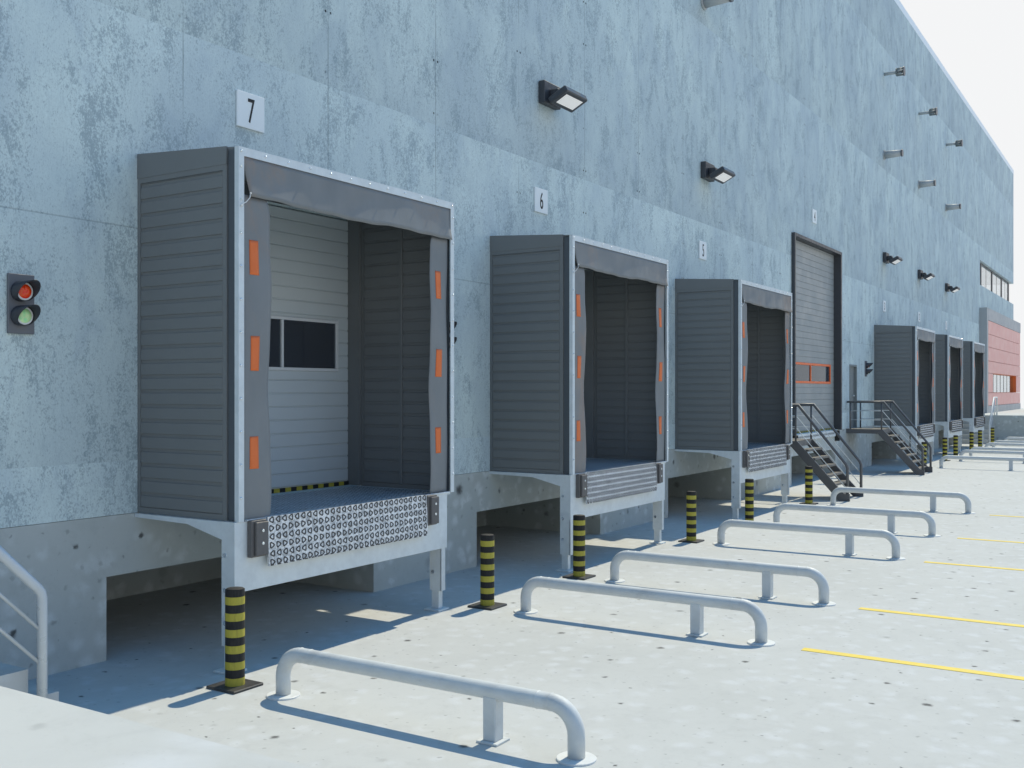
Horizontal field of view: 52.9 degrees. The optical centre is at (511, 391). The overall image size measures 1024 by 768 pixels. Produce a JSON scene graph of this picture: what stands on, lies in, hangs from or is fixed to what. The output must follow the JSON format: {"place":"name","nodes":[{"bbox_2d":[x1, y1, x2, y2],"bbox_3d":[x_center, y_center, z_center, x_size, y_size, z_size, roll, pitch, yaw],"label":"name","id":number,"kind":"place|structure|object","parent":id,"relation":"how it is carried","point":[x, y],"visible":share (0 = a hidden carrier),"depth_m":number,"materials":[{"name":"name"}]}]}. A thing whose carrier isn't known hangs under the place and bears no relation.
{"place":"outdoors","nodes":[
{"label":"outdoors","id":0,"kind":"place"},
{"bbox_2d":[28,444,1023,767],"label":"ground","id":1,"kind":"structure","parent":0,"point":[642,682],"depth_m":9.46,"materials":[{"name":"concrete"}]},
{"bbox_2d":[0,546,47,697],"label":"stair railing","id":2,"kind":"object","parent":1,"relation":"on","point":[21,572],"visible":0.89,"depth_m":7.27,"materials":[{"name":"grey metal"}]},
{"bbox_2d":[0,663,58,700],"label":"concrete stairs","id":3,"kind":"structure","parent":1,"relation":"on","point":[14,677],"depth_m":7.27,"materials":[{"name":"grey concrete"}]},
{"bbox_2d":[0,686,309,767],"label":"terrace","id":4,"kind":"structure","parent":1,"relation":"on","point":[38,732],"depth_m":3.25,"materials":[{"name":"concrete"}]},
{"bbox_2d":[206,586,262,694],"bbox_3d":[-2.251,1.998,8.365,0.324,0.804,0.324,0,0,32],"label":"bollard","id":5,"kind":"object","parent":1,"relation":"on","point":[235,681],"visible":1,"depth_m":8.30,"materials":[{"name":"yellow painted steel"},{"name":"black painted steel"}]},
{"bbox_2d":[135,486,449,674],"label":"loading platform","id":6,"kind":"structure","parent":1,"relation":"on","point":[297,536],"depth_m":9.81,"materials":[{"name":"metal"}]},
{"bbox_2d":[137,146,453,521],"bbox_3d":[-2.023,-0.522,10.426,1.356,3.314,3.166,0,0,32],"label":"dock shelter","id":7,"kind":"object","parent":6,"relation":"on","point":[204,309],"visible":1,"depth_m":9.27,"materials":[{"name":"metal"}]},
{"bbox_2d":[266,647,596,766],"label":"pipe barrier","id":8,"kind":"object","parent":1,"relation":"on","point":[494,695],"visible":1,"depth_m":7.08,"materials":[{"name":"white metal"}]},
{"bbox_2d":[467,534,506,609],"bbox_3d":[-0.275,1.998,11.493,0.324,0.804,0.324,0,0,32],"label":"bollard","id":9,"kind":"object","parent":1,"relation":"on","point":[486,602],"visible":1,"depth_m":11.43,"materials":[{"name":"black metal"}]},
{"bbox_2d":[0,0,1013,679],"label":"warehouse","id":10,"kind":"structure","parent":1,"relation":"on","point":[790,114],"depth_m":13.89,"materials":[{"name":"grey concrete"}]},
{"bbox_2d":[7,273,40,333],"bbox_3d":[-3.957,-0.720,8.419,0.232,0.490,0.230,0,0,32],"label":"signal light","id":11,"kind":"object","parent":10,"relation":"attached to","point":[23,309],"visible":1,"depth_m":8.41,"materials":[{"name":"black plastic"}]},
{"bbox_2d":[236,89,263,132],"bbox_3d":[-2.694,-2.885,10.612,0.026,0.366,0.376,0,0,32],"label":"number sign","id":12,"kind":"object","parent":10,"relation":"attached to","point":[249,111],"visible":1,"depth_m":10.59,"materials":[{"name":"white"}]},
{"bbox_2d":[268,205,348,493],"bbox_3d":[-2.751,-0.453,10.869,0.060,3.114,3.030,0,0,32],"label":"loading door","id":13,"kind":"structure","parent":10,"relation":"in","point":[308,408],"depth_m":11.59,"materials":[{"name":"grey metal"}]},
{"bbox_2d":[454,321,456,343],"bbox_3d":[-0.819,-0.720,13.386,0.232,0.490,0.230,0,0,32],"label":"signal light","id":14,"kind":"object","parent":10,"relation":"attached to","point":[455,324],"visible":0.03,"depth_m":13.39,"materials":[{"name":"black plastic"}]},
{"bbox_2d":[534,187,547,214],"bbox_3d":[0.440,-2.885,15.575,0.026,0.366,0.376,0,0,32],"label":"number sign","id":15,"kind":"object","parent":10,"relation":"attached to","point":[540,200],"visible":1,"depth_m":15.54,"materials":[{"name":"white plastic"}]},
{"bbox_2d":[539,80,586,112],"bbox_3d":[0.764,-4.496,15.615,0.530,0.387,0.660,0,0,32],"label":"wall lamp","id":16,"kind":"object","parent":10,"relation":"attached to","point":[553,96],"visible":1,"depth_m":15.51,"materials":[{"name":"grey metal"}]},
{"bbox_2d":[699,240,706,259],"bbox_3d":[3.903,-2.885,21.057,0.026,0.366,0.376,0,0,32],"label":"number sign","id":17,"kind":"object","parent":10,"relation":"attached to","point":[702,250],"visible":1,"depth_m":21.02,"materials":[{"name":"white"}]},
{"bbox_2d":[701,0,733,9],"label":"drain spout","id":18,"kind":"object","parent":10,"relation":"attached to","point":[706,4],"visible":1,"depth_m":20.97,"materials":[{"name":"metal"}]},
{"bbox_2d":[701,161,734,183],"bbox_3d":[4.214,-4.496,21.076,0.530,0.387,0.660,0,0,32],"label":"wall lamp","id":19,"kind":"object","parent":10,"relation":"attached to","point":[713,173],"visible":1,"depth_m":20.97,"materials":[{"name":"grey metal"}]},
{"bbox_2d":[812,209,816,223],"bbox_3d":[8.175,-4.730,27.821,0.026,0.366,0.376,0,0,32],"label":"number sign","id":20,"kind":"object","parent":10,"relation":"attached to","point":[814,216],"visible":1,"depth_m":27.79,"materials":[{"name":"white"}]},
{"bbox_2d":[793,430,839,440],"bbox_3d":[8.290,1.263,27.917,0.118,0.314,4.100,0,0,32],"label":"dock leveller","id":21,"kind":"object","parent":10,"relation":"attached to","point":[831,433],"visible":0.69,"depth_m":28.02,"materials":[{"name":"metal"}]},
{"bbox_2d":[850,367,854,426],"bbox_3d":[10.327,0.155,31.379,0.090,1.890,0.830,0,0,32],"label":"door","id":22,"kind":"structure","parent":10,"relation":"in","point":[852,395],"depth_m":31.57,"materials":[{"name":"grey metal"}]},
{"bbox_2d":[865,361,872,376],"bbox_3d":[11.324,-0.720,32.612,0.232,0.490,0.230,0,0,32],"label":"signal light","id":23,"kind":"object","parent":10,"relation":"attached to","point":[867,365],"visible":1,"depth_m":32.57,"materials":[{"name":"black plastic"}]},
{"bbox_2d":[883,300,885,311],"bbox_3d":[12.597,-2.885,34.822,0.026,0.366,0.376,0,0,32],"label":"number sign","id":24,"kind":"object","parent":10,"relation":"attached to","point":[884,306],"visible":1,"depth_m":34.80,"materials":[{"name":"white plastic"}]},
{"bbox_2d":[883,252,902,264],"bbox_3d":[12.854,-4.496,34.756,0.530,0.387,0.660,0,0,32],"label":"wall lamp","id":25,"kind":"object","parent":10,"relation":"attached to","point":[887,259],"visible":1,"depth_m":34.64,"materials":[{"name":"grey metal"}]},
{"bbox_2d":[883,149,903,159],"bbox_3d":[12.844,-8.000,34.668,0.608,0.330,0.330,0,0,32],"label":"drain spout","id":26,"kind":"object","parent":10,"relation":"attached to","point":[892,154],"visible":1,"depth_m":34.60,"materials":[{"name":"metal"}]},
{"bbox_2d":[884,66,905,75],"bbox_3d":[12.881,-10.740,34.680,0.657,0.310,0.310,0,0,32],"label":"floodlight","id":27,"kind":"object","parent":10,"relation":"attached to","point":[898,71],"visible":1,"depth_m":34.55,"materials":[{"name":"grey metal"}]},
{"bbox_2d":[918,270,934,280],"bbox_3d":[15.983,-4.496,39.711,0.530,0.387,0.660,0,0,32],"label":"wall lamp","id":28,"kind":"object","parent":10,"relation":"attached to","point":[922,275],"visible":1,"depth_m":39.59,"materials":[{"name":"grey metal"}]},
{"bbox_2d":[918,180,935,188],"bbox_3d":[15.984,-8.000,39.640,0.608,0.330,0.330,0,0,32],"label":"drain spout","id":29,"kind":"object","parent":10,"relation":"attached to","point":[928,183],"visible":1,"depth_m":39.57,"materials":[{"name":"metal"}]},
{"bbox_2d":[919,107,937,115],"bbox_3d":[16.016,-10.740,39.643,0.657,0.310,0.310,0,0,32],"label":"floodlight","id":30,"kind":"object","parent":10,"relation":"attached to","point":[931,111],"visible":1,"depth_m":39.53,"materials":[{"name":"grey metal"}]},
{"bbox_2d":[945,283,959,292],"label":"wall lamp","id":31,"kind":"object","parent":10,"relation":"attached to","point":[948,288],"visible":1,"depth_m":44.57,"materials":[{"name":"grey metal"}]},
{"bbox_2d":[945,204,960,210],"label":"drain spout","id":32,"kind":"object","parent":10,"relation":"attached to","point":[951,206],"visible":1,"depth_m":44.56,"materials":[{"name":"metal"}]},
{"bbox_2d":[946,139,962,146],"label":"floodlight","id":33,"kind":"object","parent":10,"relation":"attached to","point":[957,143],"visible":1,"depth_m":44.52,"materials":[{"name":"grey metal"}]},
{"bbox_2d":[980,263,1008,300],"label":"ribbon window","id":34,"kind":"structure","parent":10,"relation":"in","point":[989,279],"depth_m":58.77,"materials":[{"name":"white glass"}]},
{"bbox_2d":[489,458,666,572],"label":"loading platform","id":35,"kind":"structure","parent":1,"relation":"on","point":[599,486],"depth_m":14.57,"materials":[{"name":"grey metal"}]},
{"bbox_2d":[490,234,668,474],"bbox_3d":[1.109,-0.522,15.385,1.356,3.314,3.166,0,0,32],"label":"dock shelter","id":36,"kind":"object","parent":35,"relation":"on","point":[537,339],"visible":1,"depth_m":14.28,"materials":[{"name":"metal"}]},
{"bbox_2d":[562,514,595,579],"bbox_3d":[0.868,1.998,13.302,0.324,0.804,0.324,0,0,32],"label":"bollard","id":37,"kind":"object","parent":1,"relation":"on","point":[578,573],"visible":1,"depth_m":13.23,"materials":[{"name":"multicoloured metal"}]},
{"bbox_2d":[514,576,774,646],"bbox_3d":[1.262,2.197,10.510,2.894,0.406,0.264,0,0,32],"label":"pipe barrier","id":38,"kind":"object","parent":1,"relation":"on","point":[697,603],"visible":1,"depth_m":10.24,"materials":[{"name":"white metal"}]},
{"bbox_2d":[678,491,704,542],"bbox_3d":[2.870,1.998,16.473,0.324,0.804,0.324,0,0,32],"label":"bollard","id":39,"kind":"object","parent":1,"relation":"on","point":[690,517],"visible":1,"depth_m":16.41,"materials":[{"name":"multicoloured metal"}]},
{"bbox_2d":[604,550,835,605],"bbox_3d":[2.410,2.197,12.328,2.894,0.406,0.264,0,0,32],"label":"pipe barrier","id":40,"kind":"object","parent":1,"relation":"on","point":[767,570],"visible":1,"depth_m":12.10,"materials":[{"name":"white metal"}]},
{"bbox_2d":[675,442,789,519],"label":"loading platform","id":41,"kind":"structure","parent":1,"relation":"on","point":[755,461],"depth_m":19.86,"materials":[{"name":"grey metal"}]},
{"bbox_2d":[675,279,792,450],"bbox_3d":[4.570,-0.522,20.864,1.356,3.314,3.166,0,0,32],"label":"dock shelter","id":42,"kind":"object","parent":41,"relation":"on","point":[733,365],"visible":1,"depth_m":19.71,"materials":[{"name":"metal"}]},
{"bbox_2d":[745,479,753,520],"bbox_3d":[4.333,1.998,18.789,0.324,0.804,0.324,0,0,32],"label":"bollard","id":43,"kind":"object","parent":1,"relation":"on","point":[749,499],"visible":0.93,"depth_m":18.72,"materials":[{"name":"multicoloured metal"}]},
{"bbox_2d":[799,466,818,504],"bbox_3d":[6.330,1.998,21.951,0.324,0.804,0.324,0,0,32],"label":"bollard","id":44,"kind":"object","parent":1,"relation":"on","point":[809,485],"visible":0.98,"depth_m":21.88,"materials":[{"name":"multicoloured metal"}]},
{"bbox_2d":[713,519,905,559],"bbox_3d":[4.397,2.197,15.473,2.894,0.406,0.264,0,0,32],"label":"pipe barrier","id":45,"kind":"object","parent":1,"relation":"on","point":[849,533],"visible":1,"depth_m":15.26,"materials":[{"name":"white metal"}]},
{"bbox_2d":[790,403,863,501],"bbox_3d":[6.762,1.339,23.550,2.197,2.122,1.264,0,0,32],"label":"steel stair","id":46,"kind":"object","parent":1,"relation":"on","point":[822,475],"visible":0.73,"depth_m":23.08,"materials":[{"name":"metal"}]},
{"bbox_2d":[773,503,940,536],"bbox_3d":[5.866,2.197,17.798,2.894,0.406,0.264,0,0,32],"label":"pipe barrier","id":47,"kind":"object","parent":1,"relation":"on","point":[891,514],"visible":0.87,"depth_m":17.59,"materials":[{"name":"white metal"}]},
{"bbox_2d":[846,400,932,474],"bbox_3d":[11.221,1.339,30.610,2.197,2.122,1.264,0,0,32],"label":"steel stair","id":48,"kind":"object","parent":1,"relation":"on","point":[922,468],"visible":1,"depth_m":30.31,"materials":[{"name":"metal"}]},
{"bbox_2d":[827,487,975,513],"bbox_3d":[7.879,2.197,20.985,2.894,0.406,0.264,0,0,32],"label":"pipe barrier","id":49,"kind":"object","parent":1,"relation":"on","point":[932,495],"visible":1,"depth_m":20.81,"materials":[{"name":"white metal"}]},
{"bbox_2d":[874,423,934,460],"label":"loading platform","id":50,"kind":"structure","parent":1,"relation":"on","point":[926,431],"depth_m":33.79,"materials":[{"name":"grey metal"}]},
{"bbox_2d":[874,325,934,425],"bbox_3d":[13.253,-0.522,34.611,1.356,3.314,3.166,0,0,32],"label":"dock shelter","id":51,"kind":"object","parent":50,"relation":"on","point":[904,368],"visible":0.98,"depth_m":33.40,"materials":[{"name":"metal"}]},
{"bbox_2d":[801,648,1023,679],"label":"road marking line","id":52,"kind":"object","parent":1,"relation":"on","point":[917,664],"visible":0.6,"depth_m":9.03,"materials":[{"name":"yellow paint"}]},
{"bbox_2d":[921,442,929,466],"bbox_3d":[13.038,1.998,32.571,0.324,0.804,0.324,0,0,32],"label":"bollard","id":53,"kind":"object","parent":1,"relation":"on","point":[924,444],"visible":0.51,"depth_m":32.51,"materials":[{"name":"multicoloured metal"}]},
{"bbox_2d":[859,607,1023,627],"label":"road marking line","id":54,"kind":"object","parent":1,"relation":"on","point":[943,617],"visible":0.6,"depth_m":10.91,"materials":[{"name":"yellow paint"}]},
{"bbox_2d":[939,437,950,460],"bbox_3d":[15.013,1.998,35.699,0.324,0.804,0.324,0,0,32],"label":"bollard","id":55,"kind":"object","parent":1,"relation":"on","point":[944,446],"visible":0.84,"depth_m":35.63,"materials":[{"name":"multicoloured metal"}]},
{"bbox_2d":[935,419,962,452],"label":"loading platform","id":56,"kind":"structure","parent":1,"relation":"on","point":[952,427],"depth_m":38.63,"materials":[{"name":"grey metal"}]},
{"bbox_2d":[935,334,962,421],"bbox_3d":[16.393,-0.522,39.583,1.356,3.314,3.166,0,0,32],"label":"dock shelter","id":57,"kind":"object","parent":56,"relation":"on","point":[948,378],"visible":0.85,"depth_m":38.14,"materials":[{"name":"metal"}]},
{"bbox_2d":[953,435,957,455],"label":"bollard","id":58,"kind":"object","parent":1,"relation":"on","point":[955,445],"visible":0.94,"depth_m":37.49,"materials":[{"name":"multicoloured metal"}]},
{"bbox_2d":[969,432,973,449],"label":"bollard","id":59,"kind":"object","parent":1,"relation":"on","point":[971,439],"visible":0.81,"depth_m":40.63,"materials":[{"name":"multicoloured metal"}]},
{"bbox_2d":[924,561,1023,570],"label":"road marking line","id":60,"kind":"object","parent":1,"relation":"on","point":[974,566],"visible":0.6,"depth_m":14.14,"materials":[{"name":"yellow paint"}]},
{"bbox_2d":[963,416,984,448],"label":"loading platform","id":61,"kind":"structure","parent":1,"relation":"on","point":[976,423],"depth_m":43.48,"materials":[{"name":"grey metal"}]},
{"bbox_2d":[963,341,984,417],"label":"dock shelter","id":62,"kind":"object","parent":61,"relation":"on","point":[973,379],"visible":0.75,"depth_m":43.14,"materials":[{"name":"metal"}]},
{"bbox_2d":[962,415,992,443],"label":"concrete stairs","id":63,"kind":"structure","parent":1,"relation":"on","point":[965,434],"depth_m":47.39,"materials":[{"name":"grey concrete"}]},
{"bbox_2d":[978,430,981,446],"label":"bollard","id":64,"kind":"object","parent":1,"relation":"on","point":[979,438],"visible":0.84,"depth_m":42.52,"materials":[{"name":"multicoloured metal"}]},
{"bbox_2d":[937,455,1023,470],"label":"pipe barrier","id":65,"kind":"object","parent":1,"relation":"on","point":[1009,459],"visible":1,"depth_m":31.62,"materials":[{"name":"white metal"}]},
{"bbox_2d":[957,538,1023,542],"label":"road marking line","id":66,"kind":"object","parent":1,"relation":"on","point":[990,540],"visible":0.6,"depth_m":16.55,"materials":[{"name":"yellow paint"}]},
{"bbox_2d":[959,450,1023,462],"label":"pipe barrier","id":67,"kind":"object","parent":1,"relation":"on","point":[991,452],"visible":0.94,"depth_m":34.88,"materials":[{"name":"grey metal"}]},
{"bbox_2d":[990,427,993,445],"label":"bollard","id":68,"kind":"object","parent":1,"relation":"on","point":[992,434],"visible":0.74,"depth_m":45.65,"materials":[{"name":"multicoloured metal"}]},
{"bbox_2d":[989,397,997,442],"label":"stair railing","id":69,"kind":"object","parent":1,"relation":"on","point":[993,410],"visible":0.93,"depth_m":47.62,"materials":[{"name":"grey metal"}]},
{"bbox_2d":[969,447,1023,455],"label":"pipe barrier","id":70,"kind":"object","parent":1,"relation":"on","point":[997,449],"visible":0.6,"depth_m":36.79,"materials":[{"name":"grey metal"}]},
{"bbox_2d":[984,442,1023,446],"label":"pipe barrier","id":71,"kind":"object","parent":1,"relation":"on","point":[1004,444],"visible":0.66,"depth_m":40.01,"materials":[{"name":"grey metal"}]},
{"bbox_2d":[992,440,1023,446],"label":"pipe barrier","id":72,"kind":"object","parent":1,"relation":"on","point":[1004,441],"visible":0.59,"depth_m":42.02,"materials":[{"name":"grey metal"}]},
{"bbox_2d":[993,415,1023,440],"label":"retaining wall","id":73,"kind":"structure","parent":1,"relation":"on","point":[1005,426],"depth_m":47.69,"materials":[{"name":"grey concrete"}]},
{"bbox_2d":[1005,437,1023,439],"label":"pipe barrier","id":74,"kind":"object","parent":1,"relation":"on","point":[1016,438],"visible":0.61,"depth_m":45.19,"materials":[{"name":"grey metal"}]},
{"bbox_2d":[900,0,1023,407],"label":"sky","id":75,"kind":"structure","parent":0,"point":[979,43],"materials":[{"name":"white"}]},
{"bbox_2d":[985,408,1023,414],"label":"terrain","id":76,"kind":"structure","parent":0,"point":[1016,412],"depth_m":54.32,"materials":[{"name":"concrete"}]},
{"bbox_2d":[979,307,1020,412],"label":"entrance block","id":77,"kind":"structure","parent":76,"relation":"on","point":[999,335],"depth_m":57.75,"materials":[{"name":"red metal"}]},
{"bbox_2d":[992,373,1015,392],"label":"window","id":78,"kind":"structure","parent":77,"relation":"in","point":[1002,383],"depth_m":59.90,"materials":[{"name":"white glass"}]}
]}

